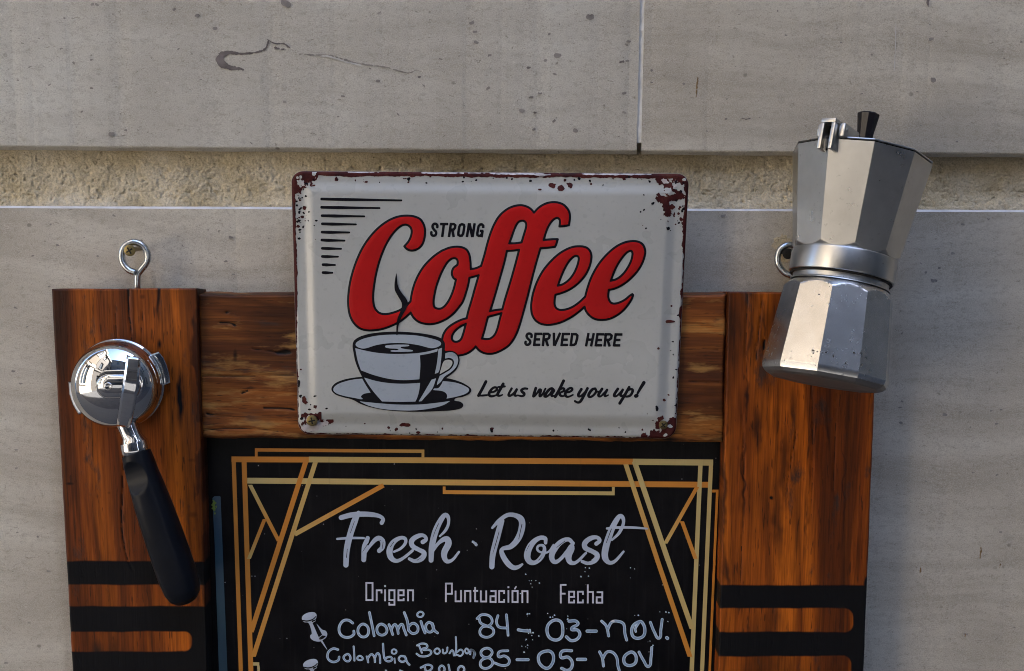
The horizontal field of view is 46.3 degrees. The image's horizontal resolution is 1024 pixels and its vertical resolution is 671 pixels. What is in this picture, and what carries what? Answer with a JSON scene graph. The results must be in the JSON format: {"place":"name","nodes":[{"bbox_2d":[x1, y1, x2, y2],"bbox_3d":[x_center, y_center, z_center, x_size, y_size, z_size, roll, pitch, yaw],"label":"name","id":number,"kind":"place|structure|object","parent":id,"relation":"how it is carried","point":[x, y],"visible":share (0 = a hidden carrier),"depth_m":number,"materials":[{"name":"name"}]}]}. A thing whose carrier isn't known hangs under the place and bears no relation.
{"place":"outdoors","nodes":[
{"label":"outdoors","id":0,"kind":"place"},
{"label":"road","id":1,"kind":"structure","parent":0,"visible":0},
{"bbox_2d":[0,0,1023,670],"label":"stone wall","id":2,"kind":"structure","parent":1,"relation":"on","point":[184,140],"depth_m":0.96,"materials":[{"name":"stone"}]},
{"bbox_2d":[124,245,141,255],"bbox_3d":[-0.298,-0.069,0.952,0.009,0.009,0.038,0,8,0],"label":"wall screw","id":3,"kind":"object","parent":2,"relation":"attached to","point":[130,250],"depth_m":0.93,"materials":[{"name":"gold metal"}]},
{"bbox_2d":[52,239,873,670],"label":"menu board","id":4,"kind":"object","parent":2,"relation":"attached to","point":[724,525],"visible":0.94,"depth_m":0.97,"materials":[{"name":"brown wood"}]},
{"bbox_2d":[68,338,199,605],"bbox_3d":[-0.295,0.106,0.931,0.102,0.207,0.057,5,10,31],"label":"filter holder","id":5,"kind":"object","parent":4,"relation":"attached to","point":[119,384],"visible":1,"depth_m":0.91,"materials":[{"name":"silver metal"}]},
{"bbox_2d":[291,171,688,437],"bbox_3d":[-0.018,-0.022,0.931,0.305,0.208,0.010,0,8,0],"label":"tin sign","id":6,"kind":"object","parent":4,"relation":"attached to","point":[510,304],"visible":1,"depth_m":0.93,"materials":[{"name":"white metal"}]},
{"bbox_2d":[782,248,791,258],"bbox_3d":[0.215,-0.066,0.951,0.008,0.008,0.038,0,8,0],"label":"wall screw","id":7,"kind":"object","parent":2,"relation":"attached to","point":[786,253],"depth_m":0.93,"materials":[{"name":"metal"}]},
{"bbox_2d":[762,111,932,392],"bbox_3d":[0.246,-0.061,0.887,0.098,0.209,0.139,8,11,42],"label":"moka pot","id":8,"kind":"object","parent":7,"relation":"hanging from","point":[857,194],"visible":1,"depth_m":0.85,"materials":[{"name":"metal"}]}
]}

